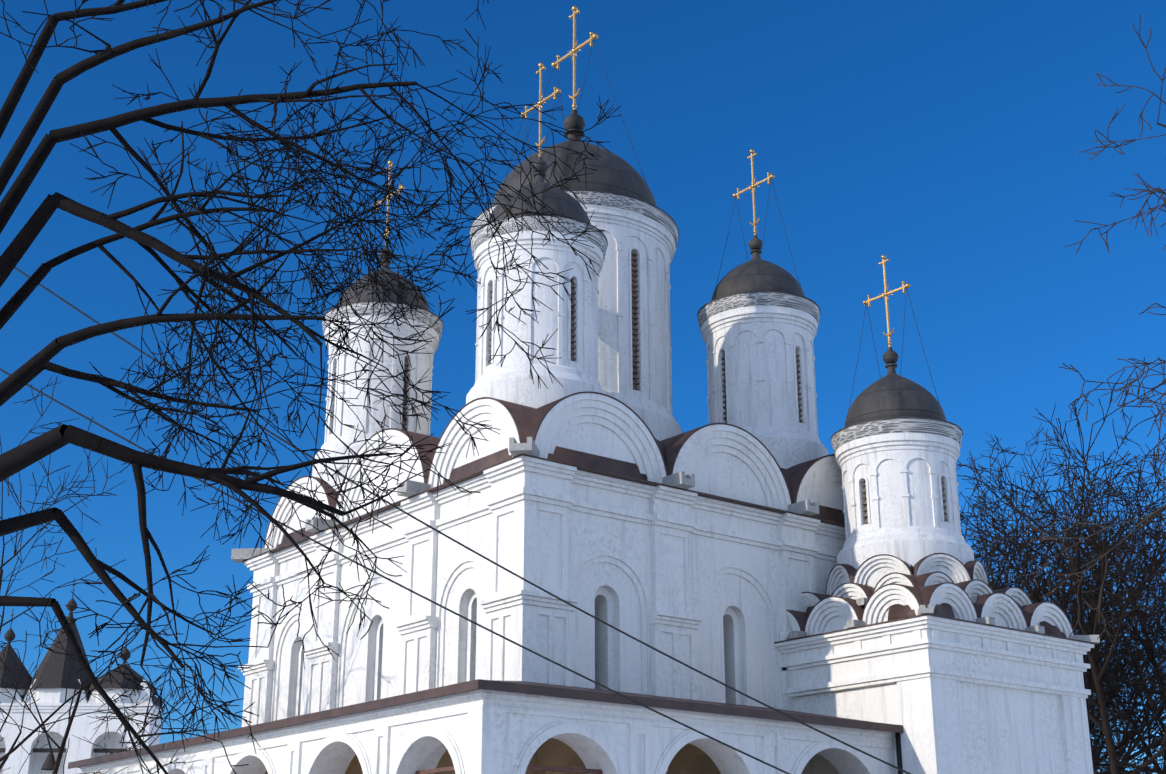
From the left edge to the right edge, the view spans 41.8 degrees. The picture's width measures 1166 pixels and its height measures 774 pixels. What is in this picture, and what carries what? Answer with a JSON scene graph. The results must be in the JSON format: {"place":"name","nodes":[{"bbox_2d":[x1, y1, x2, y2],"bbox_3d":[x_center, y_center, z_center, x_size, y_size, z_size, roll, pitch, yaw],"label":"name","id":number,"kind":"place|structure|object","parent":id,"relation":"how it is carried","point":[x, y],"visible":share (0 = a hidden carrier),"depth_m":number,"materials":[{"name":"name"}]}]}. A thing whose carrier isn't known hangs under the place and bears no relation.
{"place":"outdoors","nodes":[
{"label":"outdoors","id":0,"kind":"place"},
{"bbox_2d":[0,267,910,773],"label":"overhead cables","id":1,"kind":"object","parent":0,"point":[486,559],"visible":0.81,"depth_m":13.87,"materials":[{"name":"black plastic"}]},
{"bbox_2d":[265,738,720,773],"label":"arch interiors","id":2,"kind":"object","parent":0,"point":[688,758],"visible":0.08,"depth_m":33.39,"materials":[{"name":"beige paint"}]},
{"bbox_2d":[0,0,1165,773],"label":"sky","id":3,"kind":"structure","parent":0,"point":[943,140],"materials":[{"name":"blue"}]},
{"bbox_2d":[312,204,973,568],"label":"dome drums","id":4,"kind":"object","parent":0,"point":[903,475],"visible":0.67,"depth_m":41.33,"materials":[{"name":"white paint"}]},
{"bbox_2d":[331,251,946,523],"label":"drum windows","id":5,"kind":"structure","parent":4,"relation":"in","point":[635,323],"depth_m":42.08,"materials":[{"name":"black glass"}]},
{"bbox_2d":[321,110,962,443],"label":"domes","id":6,"kind":"structure","parent":4,"relation":"on","point":[879,399],"depth_m":43.19,"materials":[{"name":"grey metal"}]},
{"bbox_2d":[373,6,909,346],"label":"crosses","id":7,"kind":"object","parent":6,"relation":"on","point":[594,36],"visible":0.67,"depth_m":45.05,"materials":[{"name":"gold metal"}]},
{"bbox_2d":[352,39,939,410],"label":"church cross chains","id":8,"kind":"object","parent":7,"relation":"attached to","point":[646,182],"visible":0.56,"depth_m":44.03,"materials":[{"name":"gold metal"}]},
{"bbox_2d":[322,191,961,455],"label":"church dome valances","id":9,"kind":"object","parent":4,"relation":"attached to","point":[857,431],"visible":0.4,"depth_m":42.39,"materials":[{"name":"white paint"}]},
{"label":"ground","id":10,"kind":"structure","parent":0,"visible":0},
{"bbox_2d":[0,579,162,773],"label":"belfry","id":11,"kind":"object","parent":10,"relation":"on","point":[51,675],"visible":0.79,"depth_m":81.75,"materials":[{"name":"white paint"}]},
{"bbox_2d":[0,0,621,773],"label":"tree","id":12,"kind":"object","parent":10,"relation":"on","point":[22,456],"visible":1,"depth_m":8.08,"materials":[{"name":"black plant"}]},
{"bbox_2d":[0,369,1165,773],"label":"trees","id":13,"kind":"object","parent":10,"relation":"on","point":[1104,683],"visible":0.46,"depth_m":65.27,"materials":[{"name":"brown plant"}]},
{"bbox_2d":[80,393,1093,773],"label":"church walls","id":14,"kind":"structure","parent":10,"relation":"on","point":[714,587],"depth_m":35.41,"materials":[{"name":"white paint"}]},
{"bbox_2d":[76,689,478,767],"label":"church eave soffit","id":15,"kind":"structure","parent":14,"relation":"attached to","point":[297,724],"depth_m":32.43,"materials":[{"name":"brown metal"}]},
{"bbox_2d":[415,764,602,773],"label":"church tie rods","id":16,"kind":"object","parent":14,"relation":"attached to","point":[531,767],"visible":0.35,"depth_m":29.05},
{"bbox_2d":[68,391,1096,768],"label":"metal church roofs","id":17,"kind":"object","parent":14,"relation":"on","point":[528,421],"visible":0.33,"depth_m":35.30,"materials":[{"name":"brown metal"}]},
{"bbox_2d":[231,437,1099,643],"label":"church spouts","id":18,"kind":"object","parent":14,"relation":"attached to","point":[681,479],"visible":0.35,"depth_m":36.58,"materials":[{"name":"metal"}]},
{"bbox_2d":[895,733,902,773],"bbox_3d":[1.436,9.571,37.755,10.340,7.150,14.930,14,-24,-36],"label":"downspout","id":19,"kind":"object","parent":14,"relation":"attached to","point":[898,749],"visible":0.08,"depth_m":33.89,"materials":[{"name":"black metal"}]},
{"bbox_2d":[1019,14,1165,649],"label":"sunlit tree","id":20,"kind":"object","parent":10,"relation":"on","point":[1163,508],"visible":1,"depth_m":14.30,"materials":[{"name":"brown plant"}]}
]}

